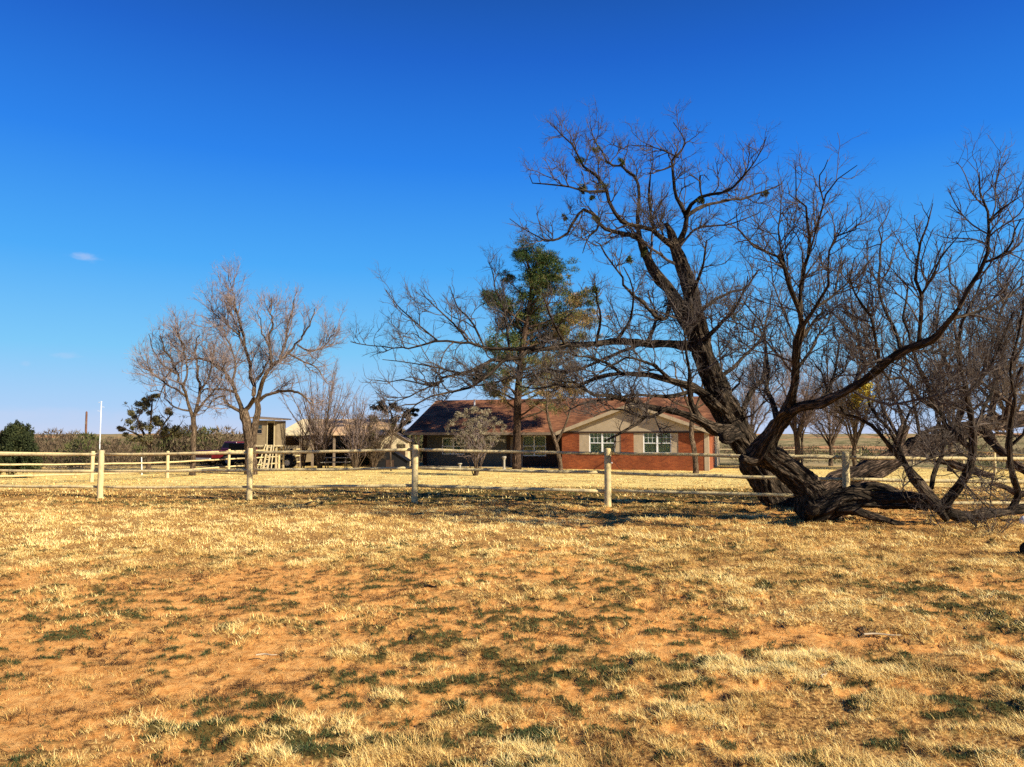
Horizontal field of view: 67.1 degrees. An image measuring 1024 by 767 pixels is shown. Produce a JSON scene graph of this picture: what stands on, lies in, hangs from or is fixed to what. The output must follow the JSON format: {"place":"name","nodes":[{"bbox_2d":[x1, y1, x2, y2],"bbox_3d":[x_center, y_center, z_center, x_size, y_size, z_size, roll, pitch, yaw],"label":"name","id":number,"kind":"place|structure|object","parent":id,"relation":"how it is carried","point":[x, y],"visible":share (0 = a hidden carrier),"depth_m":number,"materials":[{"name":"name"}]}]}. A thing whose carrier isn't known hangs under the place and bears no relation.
{"place":"outdoors","nodes":[
{"label":"outdoors","id":0,"kind":"place"},
{"bbox_2d":[0,433,1023,766],"bbox_3d":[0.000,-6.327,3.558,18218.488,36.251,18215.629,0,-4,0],"label":"ground","id":1,"kind":"structure","parent":0,"point":[420,707],"depth_m":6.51,"materials":[{"name":"beige plant"}]},
{"bbox_2d":[0,419,43,474],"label":"cedar","id":2,"kind":"object","parent":1,"relation":"on","point":[17,436],"visible":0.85,"depth_m":38.28,"materials":[{"name":"green plant"}]},
{"bbox_2d":[85,411,87,433],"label":"utility pole","id":3,"kind":"object","parent":1,"relation":"on","point":[86,415],"visible":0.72,"depth_m":87.82,"materials":[{"name":"brown wood"}]},
{"bbox_2d":[98,401,101,448],"bbox_3d":[-30.899,3.793,57.876,0.503,4.928,0.089,0,-4,0],"label":"antenna mast","id":4,"kind":"object","parent":1,"relation":"on","point":[100,424],"visible":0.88,"depth_m":57.89,"materials":[{"name":"white metal"}]},
{"bbox_2d":[116,392,186,469],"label":"olive tree","id":5,"kind":"object","parent":1,"relation":"on","point":[155,420],"visible":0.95,"depth_m":42.80,"materials":[{"name":"green plant"}]},
{"bbox_2d":[0,448,318,481],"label":"side fence","id":6,"kind":"object","parent":1,"relation":"on","point":[92,463],"visible":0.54,"depth_m":35.21,"materials":[{"name":"beige wood"}]},
{"bbox_2d":[123,301,247,475],"bbox_3d":[-17.003,0.249,41.298,7.066,9.473,5.039,0,-4,0],"label":"bare tree","id":7,"kind":"object","parent":1,"relation":"on","point":[178,335],"visible":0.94,"depth_m":40.94,"materials":[{"name":"brown plant"}]},
{"bbox_2d":[196,441,267,465],"bbox_3d":[-20.489,5.149,56.957,1.880,1.740,5.510,-3,-5,33],"label":"pickup truck","id":8,"kind":"object","parent":1,"relation":"on","point":[225,446],"visible":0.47,"depth_m":55.27,"materials":[{"name":"red paint"}]},
{"bbox_2d":[229,443,244,465],"bbox_3d":[-18.465,4.875,52.532,1.600,1.619,3.300,1,-4,-8],"label":"utility trailer","id":9,"kind":"object","parent":1,"relation":"on","point":[236,446],"visible":0.34,"depth_m":51.70,"materials":[{"name":"metal"}]},
{"bbox_2d":[131,249,350,474],"bbox_3d":[-14.670,-1.238,42.205,11.856,12.600,5.309,0,-4,0],"label":"bare tree","id":10,"kind":"object","parent":1,"relation":"on","point":[250,428],"visible":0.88,"depth_m":42.10,"materials":[{"name":"brown plant"}]},
{"bbox_2d":[256,653,276,655],"bbox_3d":[-1.777,1.963,5.588,0.155,0.012,0.034,0,-4,0],"label":"fallen stick","id":11,"kind":"object","parent":1,"relation":"on","point":[265,654],"visible":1,"depth_m":5.58,"materials":[{"name":"beige wood"}]},
{"bbox_2d":[250,416,291,468],"bbox_3d":[-15.448,3.779,48.766,2.052,3.474,3.180,0,-4,0],"label":"raised hut","id":12,"kind":"object","parent":1,"relation":"on","point":[271,432],"visible":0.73,"depth_m":48.43,"materials":[{"name":"grey wood"}]},
{"bbox_2d":[264,449,296,467],"bbox_3d":[-15.248,4.911,50.707,1.940,1.287,1.090,0,-4,0],"label":"lawn tractor","id":13,"kind":"object","parent":1,"relation":"on","point":[290,461],"visible":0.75,"depth_m":50.38,"materials":[{"name":"rubber"}]},
{"bbox_2d":[293,395,321,467],"bbox_3d":[-13.242,3.011,49.955,2.074,5.083,1.512,1,-4,-20],"label":"bare shrub","id":14,"kind":"object","parent":1,"relation":"on","point":[303,456],"visible":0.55,"depth_m":49.78,"materials":[{"name":"brown plant"}]},
{"bbox_2d":[277,355,360,467],"bbox_3d":[-12.240,1.719,48.713,5.444,7.504,4.351,0,-4,0],"label":"bare shrub","id":15,"kind":"object","parent":1,"relation":"on","point":[319,427],"visible":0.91,"depth_m":48.70,"materials":[{"name":"brown plant"}]},
{"bbox_2d":[320,457,350,467],"bbox_3d":[-11.214,5.085,49.267,1.800,0.740,1.660,0,-4,-6],"label":"picnic table","id":16,"kind":"object","parent":1,"relation":"on","point":[345,462],"visible":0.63,"depth_m":48.95,"materials":[{"name":"wood"}]},
{"bbox_2d":[278,419,397,466],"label":"barn","id":17,"kind":"structure","parent":1,"relation":"on","point":[291,442],"depth_m":54.31,"materials":[{"name":"beige wood"}]},
{"bbox_2d":[304,441,310,461],"bbox_3d":[-14.000,4.603,52.808,0.516,1.500,0.100,0,-4,0],"label":"door","id":18,"kind":"structure","parent":17,"relation":"in","point":[308,457],"depth_m":52.74,"materials":[{"name":"beige wood"}]},
{"bbox_2d":[332,391,388,467],"bbox_3d":[-9.375,2.800,47.561,3.444,5.204,4.424,2,-4,-22],"label":"bare shrub","id":19,"kind":"object","parent":1,"relation":"on","point":[355,443],"visible":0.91,"depth_m":47.27,"materials":[{"name":"brown plant"}]},
{"bbox_2d":[345,412,415,466],"bbox_3d":[-8.367,3.489,48.135,4.385,3.897,3.457,0,-4,0],"label":"bare shrub","id":20,"kind":"object","parent":1,"relation":"on","point":[374,458],"visible":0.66,"depth_m":48.10,"materials":[{"name":"brown plant"}]},
{"bbox_2d":[368,400,419,437],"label":"juniper","id":21,"kind":"object","parent":1,"relation":"on","point":[411,412],"visible":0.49,"depth_m":55.38,"materials":[{"name":"green plant"}]},
{"bbox_2d":[376,452,411,466],"bbox_3d":[-7.687,4.811,49.236,2.359,1.290,1.500,0,-4,0],"label":"doghouse","id":22,"kind":"object","parent":1,"relation":"on","point":[399,459],"visible":0.53,"depth_m":48.58,"materials":[{"name":"grey wood"}]},
{"bbox_2d":[386,460,393,466],"bbox_3d":[-7.687,5.110,48.551,0.500,0.600,0.016,0,-4,0],"label":"doorway","id":23,"kind":"structure","parent":22,"relation":"in","point":[387,461],"depth_m":48.55,"materials":[{"name":"brown wood"}]},
{"bbox_2d":[376,395,414,470],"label":"sapling","id":24,"kind":"object","parent":1,"relation":"on","point":[392,433],"visible":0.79,"depth_m":46.39,"materials":[{"name":"brown plant"}]},
{"bbox_2d":[379,432,412,465],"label":"stone shed","id":25,"kind":"structure","parent":1,"relation":"on","point":[405,441],"depth_m":51.55,"materials":[{"name":"beige stone"}]},
{"bbox_2d":[397,444,404,455],"bbox_3d":[-7.394,4.853,51.472,0.550,1.600,0.027,0,-4,0],"label":"door","id":26,"kind":"structure","parent":25,"relation":"in","point":[402,452],"depth_m":51.48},
{"bbox_2d":[445,406,506,475],"bbox_3d":[-1.927,3.052,40.974,3.382,3.774,4.241,0,-4,0],"label":"sage shrub","id":27,"kind":"object","parent":1,"relation":"on","point":[473,433],"visible":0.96,"depth_m":40.70,"materials":[{"name":"grey plant"}]},
{"bbox_2d":[502,456,505,468],"bbox_3d":[-0.486,4.911,47.575,0.300,0.850,0.292,0,-4,0],"label":"garden pedestal","id":28,"kind":"object","parent":1,"relation":"on","point":[503,457],"visible":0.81,"depth_m":47.51,"materials":[{"name":"concrete"}]},
{"bbox_2d":[0,445,1023,516],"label":"front fence","id":29,"kind":"object","parent":1,"relation":"on","point":[845,479],"visible":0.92,"depth_m":18.23,"materials":[{"name":"beige wood"}]},
{"bbox_2d":[0,423,1023,469],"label":"brush","id":30,"kind":"object","parent":1,"relation":"on","point":[81,443],"visible":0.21,"depth_m":59.22,"materials":[{"name":"brown plant"}]},
{"bbox_2d":[0,485,1023,766],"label":"green weeds","id":31,"kind":"object","parent":1,"relation":"on","point":[508,671],"visible":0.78,"depth_m":5.62,"materials":[{"name":"plant"}]},
{"bbox_2d":[37,436,1023,464],"bbox_3d":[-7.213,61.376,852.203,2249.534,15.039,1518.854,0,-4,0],"label":"scrub","id":32,"kind":"object","parent":1,"relation":"on","point":[842,448],"visible":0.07,"depth_m":169.62,"materials":[{"name":"brown plant"}]},
{"bbox_2d":[469,232,613,468],"bbox_3d":[1.821,-2.027,50.122,9.476,15.268,6.918,2,-4,-22],"label":"pine tree","id":33,"kind":"object","parent":1,"relation":"on","point":[546,260],"visible":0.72,"depth_m":49.37,"materials":[{"name":"green plant"}]},
{"bbox_2d":[525,353,583,469],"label":"tree","id":34,"kind":"object","parent":1,"relation":"on","point":[559,458],"visible":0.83,"depth_m":44.41,"materials":[{"name":"brown plant"}]},
{"bbox_2d":[404,396,719,470],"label":"brick house","id":35,"kind":"structure","parent":1,"relation":"on","point":[586,433],"depth_m":51.60,"materials":[{"name":"red brick"}]},
{"bbox_2d":[442,438,464,453],"bbox_3d":[-4.144,4.456,54.968,1.733,1.180,0.175,-1,-4,18],"label":"window","id":36,"kind":"structure","parent":35,"relation":"in","point":[447,445],"depth_m":55.05,"materials":[{"name":"clear glass"}]},
{"bbox_2d":[510,437,522,465],"bbox_3d":[0.325,4.716,53.367,0.900,2.020,0.047,-1,-4,18],"label":"door","id":37,"kind":"structure","parent":35,"relation":"in","point":[511,438],"depth_m":53.42,"materials":[{"name":"brown wood"}]},
{"bbox_2d":[523,436,545,455],"bbox_3d":[1.557,4.288,53.120,1.668,1.400,0.175,-1,-4,18],"label":"window","id":38,"kind":"structure","parent":35,"relation":"in","point":[538,443],"depth_m":53.18,"materials":[{"name":"clear glass"}]},
{"bbox_2d":[589,433,614,451],"bbox_3d":[5.682,3.718,48.487,1.661,1.280,0.175,-1,-4,18],"label":"window","id":39,"kind":"structure","parent":35,"relation":"in","point":[598,444],"depth_m":48.57,"materials":[{"name":"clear glass"}]},
{"bbox_2d":[643,433,670,452],"bbox_3d":[8.939,3.645,47.430,1.706,1.280,0.175,-1,-4,18],"label":"window","id":40,"kind":"structure","parent":35,"relation":"in","point":[651,443],"depth_m":47.48,"materials":[{"name":"white glass"}]},
{"bbox_2d":[343,97,793,507],"bbox_3d":[1.597,-2.055,16.792,10.583,10.244,5.880,0,-4,0],"label":"leaning tree","id":41,"kind":"object","parent":1,"relation":"on","point":[731,427],"visible":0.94,"depth_m":16.53,"materials":[{"name":"brown plant"}]},
{"bbox_2d":[662,361,703,473],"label":"tree","id":42,"kind":"object","parent":1,"relation":"on","point":[694,450],"visible":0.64,"depth_m":43.31,"materials":[{"name":"brown plant"}]},
{"bbox_2d":[696,356,799,434],"bbox_3d":[17.975,1.639,58.199,9.406,9.123,4.638,3,-5,-39],"label":"bare tree","id":43,"kind":"object","parent":1,"relation":"on","point":[752,423],"visible":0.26,"depth_m":57.83,"materials":[{"name":"brown plant"}]},
{"bbox_2d":[741,339,850,461],"bbox_3d":[18.519,1.206,50.400,6.799,8.791,5.918,0,-4,0],"label":"bare tree","id":44,"kind":"object","parent":1,"relation":"on","point":[803,423],"visible":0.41,"depth_m":49.71,"materials":[{"name":"brown plant"}]},
{"bbox_2d":[759,366,834,463],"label":"bare tree","id":45,"kind":"object","parent":1,"relation":"on","point":[801,437],"visible":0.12,"depth_m":53.69,"materials":[{"name":"brown plant"}]},
{"bbox_2d":[797,372,865,465],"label":"bare tree","id":46,"kind":"object","parent":1,"relation":"on","point":[830,441],"visible":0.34,"depth_m":55.66,"materials":[{"name":"brown plant"}]},
{"bbox_2d":[675,122,1023,535],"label":"sprawling tree","id":47,"kind":"object","parent":1,"relation":"on","point":[815,500],"visible":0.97,"depth_m":12.65,"materials":[{"name":"brown plant"}]},
{"bbox_2d":[803,345,913,465],"bbox_3d":[21.598,1.248,48.126,8.492,8.386,5.159,2,-4,-27],"label":"bare tree","id":48,"kind":"object","parent":1,"relation":"on","point":[854,438],"visible":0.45,"depth_m":47.50,"materials":[{"name":"brown plant"}]},
{"bbox_2d":[720,449,1023,472],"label":"back fence","id":49,"kind":"object","parent":1,"relation":"on","point":[994,454],"visible":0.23,"depth_m":58.54,"materials":[{"name":"beige wood"}]},
{"bbox_2d":[863,633,900,635],"bbox_3d":[2.955,2.003,6.160,0.292,0.016,0.038,0,-4,6],"label":"fallen stick","id":50,"kind":"object","parent":1,"relation":"on","point":[880,634],"visible":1,"depth_m":6.16,"materials":[{"name":"beige wood"}]},
{"bbox_2d":[821,230,1023,496],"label":"toppled tree","id":51,"kind":"object","parent":1,"relation":"on","point":[862,468],"visible":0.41,"depth_m":17.44,"materials":[{"name":"brown plant"}]},
{"bbox_2d":[884,305,994,471],"bbox_3d":[27.258,0.214,45.986,8.955,10.152,6.286,0,-4,0],"label":"bare tree","id":52,"kind":"object","parent":1,"relation":"on","point":[949,450],"visible":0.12,"depth_m":45.68,"materials":[{"name":"brown plant"}]},
{"bbox_2d":[952,289,1023,470],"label":"bare tree","id":53,"kind":"object","parent":1,"relation":"on","point":[1018,406],"visible":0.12,"depth_m":46.08,"materials":[{"name":"brown plant"}]},
{"bbox_2d":[1019,543,1023,554],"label":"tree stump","id":54,"kind":"object","parent":1,"relation":"on","point":[1021,548],"visible":0.83,"depth_m":10.53,"materials":[{"name":"black plant"}]},
{"bbox_2d":[0,0,1023,433],"label":"sky","id":55,"kind":"structure","parent":0,"point":[144,143],"materials":[{"name":"blue"}]}
]}

